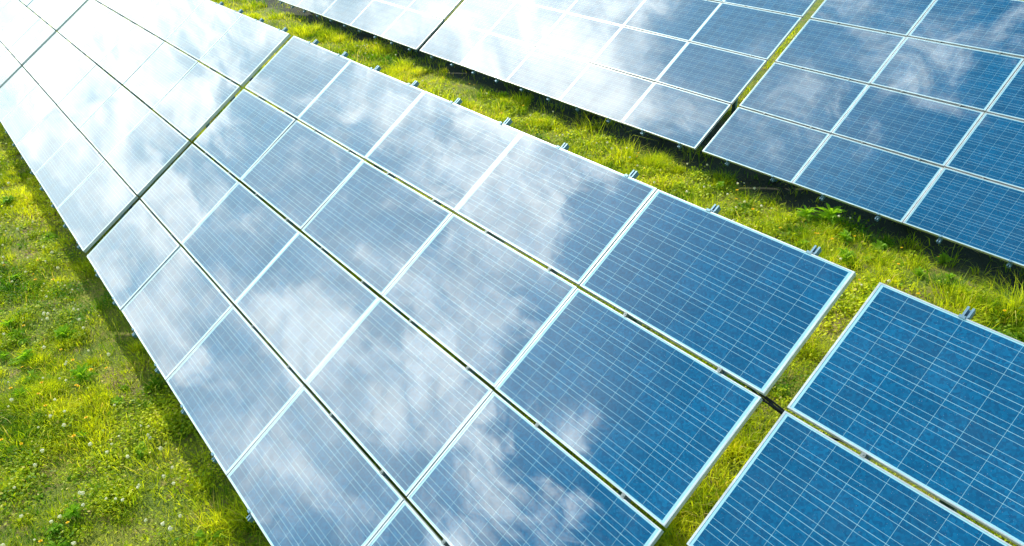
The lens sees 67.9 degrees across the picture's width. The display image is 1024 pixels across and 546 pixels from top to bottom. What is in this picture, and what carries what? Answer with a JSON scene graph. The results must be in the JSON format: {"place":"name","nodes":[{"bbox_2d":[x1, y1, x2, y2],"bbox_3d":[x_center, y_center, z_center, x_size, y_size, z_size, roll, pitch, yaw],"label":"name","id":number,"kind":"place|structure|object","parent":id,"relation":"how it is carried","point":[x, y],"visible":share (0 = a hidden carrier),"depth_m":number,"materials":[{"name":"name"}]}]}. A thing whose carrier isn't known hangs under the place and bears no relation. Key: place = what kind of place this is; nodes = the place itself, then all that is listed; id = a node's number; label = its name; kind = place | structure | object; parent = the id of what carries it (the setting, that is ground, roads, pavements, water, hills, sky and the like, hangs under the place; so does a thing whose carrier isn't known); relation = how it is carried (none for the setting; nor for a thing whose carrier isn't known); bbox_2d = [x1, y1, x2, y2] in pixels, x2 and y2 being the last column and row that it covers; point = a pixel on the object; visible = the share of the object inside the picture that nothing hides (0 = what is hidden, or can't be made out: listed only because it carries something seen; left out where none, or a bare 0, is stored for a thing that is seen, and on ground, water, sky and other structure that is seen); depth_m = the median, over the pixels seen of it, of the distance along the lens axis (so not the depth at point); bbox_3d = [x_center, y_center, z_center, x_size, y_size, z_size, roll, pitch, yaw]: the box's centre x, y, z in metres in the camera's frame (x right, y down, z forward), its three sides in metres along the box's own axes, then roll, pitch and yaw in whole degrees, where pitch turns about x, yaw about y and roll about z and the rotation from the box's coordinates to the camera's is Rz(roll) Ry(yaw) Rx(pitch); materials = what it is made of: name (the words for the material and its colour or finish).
{"place":"outdoors","nodes":[
{"label":"outdoors","id":0,"kind":"place"},
{"bbox_2d":[0,0,1023,545],"bbox_3d":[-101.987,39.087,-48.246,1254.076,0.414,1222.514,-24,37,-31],"label":"ground","id":1,"kind":"structure","parent":0,"point":[964,256],"depth_m":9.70,"materials":[{"name":"green plant"}]},
{"bbox_2d":[12,348,35,364],"bbox_3d":[-5.842,1.012,9.097,0.278,0.183,0.229,-25,32,-27],"label":"broadleaf weed","id":2,"kind":"object","parent":1,"relation":"on","point":[25,353],"visible":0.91,"depth_m":9.08,"materials":[{"name":"green plant"}]},
{"bbox_2d":[43,537,71,545],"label":"broadleaf weed","id":3,"kind":"object","parent":1,"relation":"on","point":[64,543],"visible":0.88,"depth_m":6.77,"materials":[{"name":"green plant"}]},
{"bbox_2d":[0,0,116,80],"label":"mounting rack","id":4,"kind":"object","parent":1,"relation":"on","point":[60,34],"visible":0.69,"depth_m":17.90,"materials":[{"name":"metal"}]},
{"bbox_2d":[0,50,21,87],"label":"solar panel","id":5,"kind":"object","parent":4,"relation":"attached to","point":[10,65],"visible":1,"depth_m":16.14,"materials":[{"name":"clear glass"}]},
{"bbox_2d":[0,7,39,49],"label":"solar panel","id":6,"kind":"object","parent":4,"relation":"attached to","point":[19,25],"visible":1,"depth_m":17.54,"materials":[{"name":"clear glass"}]},
{"bbox_2d":[9,19,55,64],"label":"solar panel","id":7,"kind":"object","parent":4,"relation":"attached to","point":[29,43],"visible":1,"depth_m":16.37,"materials":[{"name":"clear glass"}]},
{"bbox_2d":[27,0,56,16],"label":"solar panel","id":8,"kind":"object","parent":4,"relation":"attached to","point":[40,8],"visible":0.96,"depth_m":17.56,"materials":[{"name":"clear glass"}]},
{"bbox_2d":[41,0,87,30],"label":"solar panel","id":9,"kind":"object","parent":4,"relation":"attached to","point":[57,15],"visible":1,"depth_m":16.44,"materials":[{"name":"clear glass"}]},
{"bbox_2d":[53,323,76,342],"bbox_3d":[-5.553,0.747,9.471,0.273,0.180,0.226,-24,38,-21],"label":"broadleaf weed","id":10,"kind":"object","parent":1,"relation":"on","point":[62,330],"visible":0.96,"depth_m":9.45,"materials":[{"name":"green plant"}]},
{"bbox_2d":[62,503,82,520],"bbox_3d":[-4.075,2.211,7.012,0.211,0.139,0.174,-12,41,-20],"label":"broadleaf weed","id":11,"kind":"object","parent":1,"relation":"on","point":[71,509],"visible":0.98,"depth_m":7.00,"materials":[{"name":"green plant"}]},
{"bbox_2d":[69,363,98,384],"bbox_3d":[-4.893,1.159,8.688,0.301,0.199,0.249,-12,28,-24],"label":"broadleaf weed","id":12,"kind":"object","parent":1,"relation":"on","point":[79,372],"visible":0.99,"depth_m":8.68,"materials":[{"name":"green plant"}]},
{"bbox_2d":[133,441,152,459],"bbox_3d":[-3.784,1.810,7.782,0.176,0.094,0.228,-27,39,-34],"label":"broadleaf weed","id":13,"kind":"object","parent":1,"relation":"on","point":[139,453],"visible":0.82,"depth_m":7.76,"materials":[{"name":"green plant"}]},
{"bbox_2d":[4,0,287,249],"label":"mounting rack","id":14,"kind":"object","parent":1,"relation":"on","point":[241,11],"visible":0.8,"depth_m":11.90,"materials":[{"name":"metal"}]},
{"bbox_2d":[0,67,37,121],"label":"solar panel","id":15,"kind":"object","parent":14,"relation":"attached to","point":[18,86],"visible":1,"depth_m":15.01,"materials":[{"name":"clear glass"}]},
{"bbox_2d":[1,85,57,144],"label":"solar panel","id":16,"kind":"object","parent":14,"relation":"attached to","point":[28,113],"visible":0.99,"depth_m":13.93,"materials":[{"name":"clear glass"}]},
{"bbox_2d":[16,106,77,174],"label":"solar panel","id":17,"kind":"object","parent":14,"relation":"attached to","point":[47,137],"visible":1,"depth_m":12.80,"materials":[{"name":"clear glass"}]},
{"bbox_2d":[23,32,75,82],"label":"solar panel","id":18,"kind":"object","parent":14,"relation":"attached to","point":[47,58],"visible":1,"depth_m":15.21,"materials":[{"name":"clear glass"}]},
{"bbox_2d":[39,47,95,103],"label":"solar panel","id":19,"kind":"object","parent":14,"relation":"attached to","point":[66,75],"visible":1,"depth_m":14.06,"materials":[{"name":"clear glass"}]},
{"bbox_2d":[35,130,105,208],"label":"solar panel","id":20,"kind":"object","parent":14,"relation":"attached to","point":[70,165],"visible":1,"depth_m":11.66,"materials":[{"name":"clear glass"}]},
{"bbox_2d":[58,0,110,45],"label":"solar panel","id":21,"kind":"object","parent":14,"relation":"attached to","point":[82,22],"visible":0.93,"depth_m":15.36,"materials":[{"name":"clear glass"}]},
{"bbox_2d":[57,65,120,128],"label":"solar panel","id":22,"kind":"object","parent":14,"relation":"attached to","point":[86,97],"visible":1,"depth_m":12.93,"materials":[{"name":"blue glass"}]},
{"bbox_2d":[57,160,137,252],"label":"solar panel","id":23,"kind":"object","parent":14,"relation":"attached to","point":[97,203],"visible":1,"depth_m":10.50,"materials":[{"name":"blue glass"}]},
{"bbox_2d":[76,10,134,64],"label":"solar panel","id":24,"kind":"object","parent":14,"relation":"attached to","point":[104,36],"visible":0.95,"depth_m":14.22,"materials":[{"name":"blue glass"}]},
{"bbox_2d":[96,0,120,10],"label":"solar panel","id":25,"kind":"object","parent":14,"relation":"attached to","point":[111,4],"visible":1,"depth_m":15.15,"materials":[{"name":"blue glass"}]},
{"bbox_2d":[79,85,150,157],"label":"solar panel","id":26,"kind":"object","parent":14,"relation":"attached to","point":[113,121],"visible":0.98,"depth_m":11.81,"materials":[{"name":"blue glass"}]},
{"bbox_2d":[98,25,163,83],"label":"solar panel","id":27,"kind":"object","parent":14,"relation":"attached to","point":[130,53],"visible":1,"depth_m":13.07,"materials":[{"name":"blue glass"}]},
{"bbox_2d":[113,0,159,24],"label":"solar panel","id":28,"kind":"object","parent":14,"relation":"attached to","point":[135,11],"visible":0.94,"depth_m":14.22,"materials":[{"name":"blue glass"}]},
{"bbox_2d":[105,110,190,195],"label":"solar panel","id":29,"kind":"object","parent":14,"relation":"attached to","point":[141,157],"visible":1,"depth_m":10.64,"materials":[{"name":"blue glass"}]},
{"bbox_2d":[123,42,197,108],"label":"solar panel","id":30,"kind":"object","parent":14,"relation":"attached to","point":[159,74],"visible":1,"depth_m":11.94,"materials":[{"name":"blue glass"}]},
{"bbox_2d":[137,0,203,40],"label":"solar panel","id":31,"kind":"object","parent":14,"relation":"attached to","point":[164,20],"visible":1,"depth_m":13.15,"materials":[{"name":"blue glass"}]},
{"bbox_2d":[153,62,240,140],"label":"solar panel","id":32,"kind":"object","parent":14,"relation":"attached to","point":[194,101],"visible":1,"depth_m":10.78,"materials":[{"name":"blue glass"}]},
{"bbox_2d":[166,0,242,60],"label":"solar panel","id":33,"kind":"object","parent":14,"relation":"attached to","point":[201,30],"visible":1,"depth_m":12.09,"materials":[{"name":"blue glass"}]},
{"bbox_2d":[200,15,290,86],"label":"solar panel","id":34,"kind":"object","parent":14,"relation":"attached to","point":[242,50],"visible":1,"depth_m":10.93,"materials":[{"name":"blue glass"}]},
{"bbox_2d":[193,528,225,545],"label":"broadleaf weed","id":35,"kind":"object","parent":1,"relation":"on","point":[201,536],"visible":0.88,"depth_m":6.78,"materials":[{"name":"green plant"}]},
{"bbox_2d":[280,0,444,51],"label":"mounting rack","id":36,"kind":"object","parent":1,"relation":"on","point":[375,36],"visible":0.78,"depth_m":20.61,"materials":[{"name":"metal"}]},
{"bbox_2d":[297,0,335,15],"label":"solar panel","id":37,"kind":"object","parent":36,"relation":"attached to","point":[320,7],"visible":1,"depth_m":21.90,"materials":[{"name":"blue glass"}]},
{"bbox_2d":[322,0,372,25],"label":"solar panel","id":38,"kind":"object","parent":36,"relation":"attached to","point":[347,12],"visible":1,"depth_m":20.84,"materials":[{"name":"blue glass"}]},
{"bbox_2d":[350,0,405,37],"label":"solar panel","id":39,"kind":"object","parent":36,"relation":"attached to","point":[377,18],"visible":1,"depth_m":19.78,"materials":[{"name":"blue glass"}]},
{"bbox_2d":[377,0,413,8],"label":"solar panel","id":40,"kind":"object","parent":36,"relation":"attached to","point":[405,4],"visible":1,"depth_m":19.63,"materials":[{"name":"blue glass"}]},
{"bbox_2d":[381,9,442,49],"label":"solar panel","id":41,"kind":"object","parent":36,"relation":"attached to","point":[414,30],"visible":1,"depth_m":18.63,"materials":[{"name":"blue glass"}]},
{"bbox_2d":[407,0,461,19],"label":"solar panel","id":42,"kind":"object","parent":36,"relation":"attached to","point":[442,9],"visible":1,"depth_m":18.64,"materials":[{"name":"blue glass"}]},
{"bbox_2d":[94,39,843,545],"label":"mounting rack","id":43,"kind":"object","parent":1,"relation":"on","point":[712,209],"visible":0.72,"depth_m":6.56,"materials":[{"name":"metal"}]},
{"bbox_2d":[87,200,179,309],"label":"solar panel","id":44,"kind":"object","parent":43,"relation":"attached to","point":[133,251],"visible":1,"depth_m":9.29,"materials":[{"name":"blue glass"}]},
{"bbox_2d":[121,246,234,379],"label":"solar panel","id":45,"kind":"object","parent":43,"relation":"attached to","point":[177,307],"visible":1,"depth_m":8.16,"materials":[{"name":"blue glass"}]},
{"bbox_2d":[141,144,237,243],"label":"solar panel","id":46,"kind":"object","parent":43,"relation":"attached to","point":[187,192],"visible":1,"depth_m":9.44,"materials":[{"name":"blue glass"}]},
{"bbox_2d":[166,306,304,475],"bbox_3d":[-2.624,1.038,7.107,0.977,0.041,1.650,-50,47,-8],"label":"solar panel","id":47,"kind":"object","parent":43,"relation":"attached to","point":[235,384],"visible":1,"depth_m":7.03,"materials":[{"name":"blue glass"}]},
{"bbox_2d":[182,182,298,303],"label":"solar panel","id":48,"kind":"object","parent":43,"relation":"attached to","point":[237,241],"visible":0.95,"depth_m":8.31,"materials":[{"name":"blue glass"}]},
{"bbox_2d":[194,89,295,179],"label":"solar panel","id":49,"kind":"object","parent":43,"relation":"attached to","point":[241,134],"visible":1,"depth_m":9.58,"materials":[{"name":"blue glass"}]},
{"bbox_2d":[245,36,350,118],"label":"solar panel","id":50,"kind":"object","parent":43,"relation":"attached to","point":[295,76],"visible":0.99,"depth_m":9.73,"materials":[{"name":"blue glass"}]},
{"bbox_2d":[241,120,363,229],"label":"solar panel","id":51,"kind":"object","parent":43,"relation":"attached to","point":[298,174],"visible":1,"depth_m":8.45,"materials":[{"name":"blue glass"}]},
{"bbox_2d":[235,232,378,383],"bbox_3d":[-1.989,0.277,7.247,0.977,0.040,1.650,-50,47,-8],"label":"solar panel","id":52,"kind":"object","parent":43,"relation":"attached to","point":[303,304],"visible":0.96,"depth_m":7.17,"materials":[{"name":"blue glass"}]},
{"bbox_2d":[227,387,405,545],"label":"solar panel","id":53,"kind":"object","parent":43,"relation":"attached to","point":[305,471],"visible":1,"depth_m":5.97,"materials":[{"name":"blue glass"}]},
{"bbox_2d":[298,60,424,159],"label":"solar panel","id":54,"kind":"object","parent":43,"relation":"attached to","point":[358,109],"visible":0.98,"depth_m":8.59,"materials":[{"name":"blue glass"}]},
{"bbox_2d":[302,161,452,295],"bbox_3d":[-1.352,-0.484,7.391,0.977,0.040,1.650,-50,47,-8],"label":"solar panel","id":55,"kind":"object","parent":43,"relation":"attached to","point":[374,228],"visible":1,"depth_m":7.31,"materials":[{"name":"blue glass"}]},
{"bbox_2d":[306,298,492,496],"bbox_3d":[-0.958,0.924,6.120,0.977,0.040,1.650,-50,47,-8],"label":"solar panel","id":56,"kind":"object","parent":43,"relation":"attached to","point":[400,397],"visible":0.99,"depth_m":6.03,"materials":[{"name":"blue glass"}]},
{"bbox_2d":[367,500,445,545],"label":"solar panel","id":57,"kind":"object","parent":43,"relation":"attached to","point":[405,524],"visible":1,"depth_m":5.34,"materials":[{"name":"blue glass"}]},
{"bbox_2d":[365,91,521,212],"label":"solar panel","id":58,"kind":"object","parent":43,"relation":"attached to","point":[446,153],"visible":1,"depth_m":7.46,"materials":[{"name":"blue glass"}]},
{"bbox_2d":[382,214,576,387],"bbox_3d":[-0.321,0.165,6.261,0.977,0.042,1.650,-50,47,-8],"label":"solar panel","id":59,"kind":"object","parent":43,"relation":"attached to","point":[484,305],"visible":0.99,"depth_m":6.17,"materials":[{"name":"blue glass"}]},
{"bbox_2d":[407,391,663,545],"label":"solar panel","id":60,"kind":"object","parent":43,"relation":"attached to","point":[501,472],"visible":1,"depth_m":5.09,"materials":[{"name":"blue glass"}]},
{"bbox_2d":[455,132,657,285],"bbox_3d":[0.313,-0.598,6.405,0.977,0.042,1.650,-50,47,-8],"label":"solar panel","id":61,"kind":"object","parent":43,"relation":"attached to","point":[568,215],"visible":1,"depth_m":6.31,"materials":[{"name":"blue glass"}]},
{"bbox_2d":[495,288,762,527],"bbox_3d":[0.706,0.816,5.135,0.977,0.040,1.650,-50,47,-8],"label":"solar panel","id":62,"kind":"object","parent":43,"relation":"attached to","point":[650,423],"visible":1,"depth_m":5.02,"materials":[{"name":"blue glass"}]},
{"bbox_2d":[580,190,855,395],"bbox_3d":[1.341,0.053,5.274,0.977,0.041,1.650,-50,47,-8],"label":"solar panel","id":63,"kind":"object","parent":43,"relation":"attached to","point":[748,306],"visible":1,"depth_m":5.16,"materials":[{"name":"blue glass"}]},
{"bbox_2d":[0,42,1023,545],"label":"clover","id":64,"kind":"object","parent":1,"relation":"on","point":[168,422],"visible":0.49,"depth_m":8.56,"materials":[{"name":"green plant"}]},
{"bbox_2d":[430,4,785,148],"bbox_3d":[1.657,-4.947,15.637,3.473,2.848,8.040,-24,37,-31],"label":"mounting rack","id":65,"kind":"object","parent":1,"relation":"on","point":[734,106],"visible":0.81,"depth_m":14.76,"materials":[{"name":"metal"}]},
{"bbox_2d":[420,21,487,64],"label":"solar panel","id":66,"kind":"object","parent":65,"relation":"attached to","point":[454,43],"visible":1,"depth_m":17.43,"materials":[{"name":"blue glass"}]},
{"bbox_2d":[447,0,515,32],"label":"solar panel","id":67,"kind":"object","parent":65,"relation":"attached to","point":[486,16],"visible":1,"depth_m":17.51,"materials":[{"name":"blue glass"}]},
{"bbox_2d":[460,33,534,82],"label":"solar panel","id":68,"kind":"object","parent":65,"relation":"attached to","point":[498,57],"visible":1,"depth_m":16.30,"materials":[{"name":"blue glass"}]},
{"bbox_2d":[489,1,564,46],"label":"solar panel","id":69,"kind":"object","parent":65,"relation":"attached to","point":[528,24],"visible":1,"depth_m":16.44,"materials":[{"name":"blue glass"}]},
{"bbox_2d":[517,0,576,12],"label":"solar panel","id":70,"kind":"object","parent":65,"relation":"attached to","point":[562,5],"visible":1,"depth_m":16.34,"materials":[{"name":"blue glass"}]},
{"bbox_2d":[506,47,590,100],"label":"solar panel","id":71,"kind":"object","parent":65,"relation":"attached to","point":[550,74],"visible":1,"depth_m":15.16,"materials":[{"name":"blue glass"}]},
{"bbox_2d":[537,13,622,63],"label":"solar panel","id":72,"kind":"object","parent":65,"relation":"attached to","point":[588,40],"visible":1,"depth_m":15.31,"materials":[{"name":"blue glass"}]},
{"bbox_2d":[567,0,644,26],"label":"solar panel","id":73,"kind":"object","parent":65,"relation":"attached to","point":[619,12],"visible":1,"depth_m":15.34,"materials":[{"name":"blue glass"}]},
{"bbox_2d":[559,64,654,123],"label":"solar panel","id":74,"kind":"object","parent":65,"relation":"attached to","point":[615,96],"visible":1,"depth_m":14.03,"materials":[{"name":"blue glass"}]},
{"bbox_2d":[592,27,688,81],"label":"solar panel","id":75,"kind":"object","parent":65,"relation":"attached to","point":[642,54],"visible":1,"depth_m":14.17,"materials":[{"name":"blue glass"}]},
{"bbox_2d":[623,0,720,41],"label":"solar panel","id":76,"kind":"object","parent":65,"relation":"attached to","point":[684,20],"visible":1,"depth_m":14.27,"materials":[{"name":"blue glass"}]},
{"bbox_2d":[622,82,730,149],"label":"solar panel","id":77,"kind":"object","parent":65,"relation":"attached to","point":[685,118],"visible":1,"depth_m":12.89,"materials":[{"name":"blue glass"}]},
{"bbox_2d":[656,42,766,104],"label":"solar panel","id":78,"kind":"object","parent":65,"relation":"attached to","point":[724,76],"visible":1,"depth_m":13.03,"materials":[{"name":"blue glass"}]},
{"bbox_2d":[690,3,801,60],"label":"solar panel","id":79,"kind":"object","parent":65,"relation":"attached to","point":[755,33],"visible":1,"depth_m":13.18,"materials":[{"name":"blue glass"}]},
{"bbox_2d":[723,0,816,17],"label":"solar panel","id":80,"kind":"object","parent":65,"relation":"attached to","point":[799,8],"visible":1,"depth_m":13.10,"materials":[{"name":"blue glass"}]},
{"bbox_2d":[796,205,818,221],"bbox_3d":[4.213,-0.862,10.907,0.291,0.232,0.352,-24,37,-31],"label":"broadleaf weed","id":81,"kind":"object","parent":1,"relation":"on","point":[806,212],"visible":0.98,"depth_m":10.86,"materials":[{"name":"green plant"}]},
{"bbox_2d":[815,203,846,224],"bbox_3d":[4.470,-0.838,10.729,0.380,0.304,0.460,-24,37,-31],"label":"broadleaf weed","id":82,"kind":"object","parent":1,"relation":"on","point":[829,213],"visible":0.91,"depth_m":10.66,"materials":[{"name":"green plant"}]},
{"bbox_2d":[834,229,853,245],"bbox_3d":[4.548,-0.487,10.343,0.270,0.178,0.223,-19,45,-32],"label":"broadleaf weed","id":83,"kind":"object","parent":1,"relation":"on","point":[846,237],"visible":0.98,"depth_m":10.32,"materials":[{"name":"green plant"}]},
{"bbox_2d":[725,22,1012,267],"bbox_3d":[6.895,-1.649,9.898,3.472,2.842,8.040,-24,37,-31],"label":"mounting rack","id":84,"kind":"object","parent":1,"relation":"on","point":[878,217],"visible":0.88,"depth_m":10.60,"materials":[{"name":"metal"}]},
{"bbox_2d":[702,107,829,183],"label":"solar panel","id":85,"kind":"object","parent":84,"relation":"attached to","point":[781,150],"visible":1,"depth_m":11.67,"materials":[{"name":"blue glass"}]},
{"bbox_2d":[739,62,868,133],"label":"solar panel","id":86,"kind":"object","parent":84,"relation":"attached to","point":[813,100],"visible":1,"depth_m":11.82,"materials":[{"name":"blue glass"}]},
{"bbox_2d":[775,19,905,84],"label":"solar panel","id":87,"kind":"object","parent":84,"relation":"attached to","point":[859,55],"visible":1,"depth_m":11.96,"materials":[{"name":"blue glass"}]},
{"bbox_2d":[792,134,942,223],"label":"solar panel","id":88,"kind":"object","parent":84,"relation":"attached to","point":[894,187],"visible":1,"depth_m":10.54,"materials":[{"name":"blue glass"}]},
{"bbox_2d":[810,0,934,36],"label":"solar panel","id":89,"kind":"object","parent":84,"relation":"attached to","point":[899,17],"visible":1,"depth_m":12.00,"materials":[{"name":"blue glass"}]},
{"bbox_2d":[832,85,983,167],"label":"solar panel","id":90,"kind":"object","parent":84,"relation":"attached to","point":[934,132],"visible":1,"depth_m":10.69,"materials":[{"name":"blue glass"}]},
{"bbox_2d":[870,37,1023,112],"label":"solar panel","id":91,"kind":"object","parent":84,"relation":"attached to","point":[973,79],"visible":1,"depth_m":10.83,"materials":[{"name":"blue glass"}]},
{"bbox_2d":[903,167,1023,267],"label":"solar panel","id":92,"kind":"object","parent":84,"relation":"attached to","point":[981,215],"visible":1,"depth_m":9.57,"materials":[{"name":"blue glass"}]},
{"bbox_2d":[908,0,1023,57],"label":"solar panel","id":93,"kind":"object","parent":84,"relation":"attached to","point":[995,26],"visible":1,"depth_m":11.03,"materials":[{"name":"blue glass"}]},
{"bbox_2d":[945,113,1023,190],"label":"solar panel","id":94,"kind":"object","parent":84,"relation":"attached to","point":[991,148],"visible":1,"depth_m":9.90,"materials":[{"name":"blue glass"}]},
{"bbox_2d":[986,61,1023,121],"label":"solar panel","id":95,"kind":"object","parent":84,"relation":"attached to","point":[1008,101],"visible":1,"depth_m":10.18,"materials":[{"name":"blue glass"}]},
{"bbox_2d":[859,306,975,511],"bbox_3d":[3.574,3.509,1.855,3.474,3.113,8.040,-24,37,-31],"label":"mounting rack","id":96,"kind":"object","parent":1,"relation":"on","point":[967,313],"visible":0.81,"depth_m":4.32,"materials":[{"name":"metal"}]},
{"bbox_2d":[687,411,1011,545],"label":"solar panel","id":97,"kind":"object","parent":96,"relation":"attached to","point":[796,481],"visible":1,"depth_m":4.18,"materials":[{"name":"blue glass"}]},
{"bbox_2d":[787,282,1023,545],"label":"solar panel","id":98,"kind":"object","parent":96,"relation":"attached to","point":[925,396],"visible":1,"depth_m":4.18,"materials":[{"name":"blue glass"}]},
{"bbox_2d":[936,252,952,265],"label":"broadleaf weed","id":99,"kind":"object","parent":1,"relation":"on","point":[941,260],"visible":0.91,"depth_m":9.83,"materials":[{"name":"green plant"}]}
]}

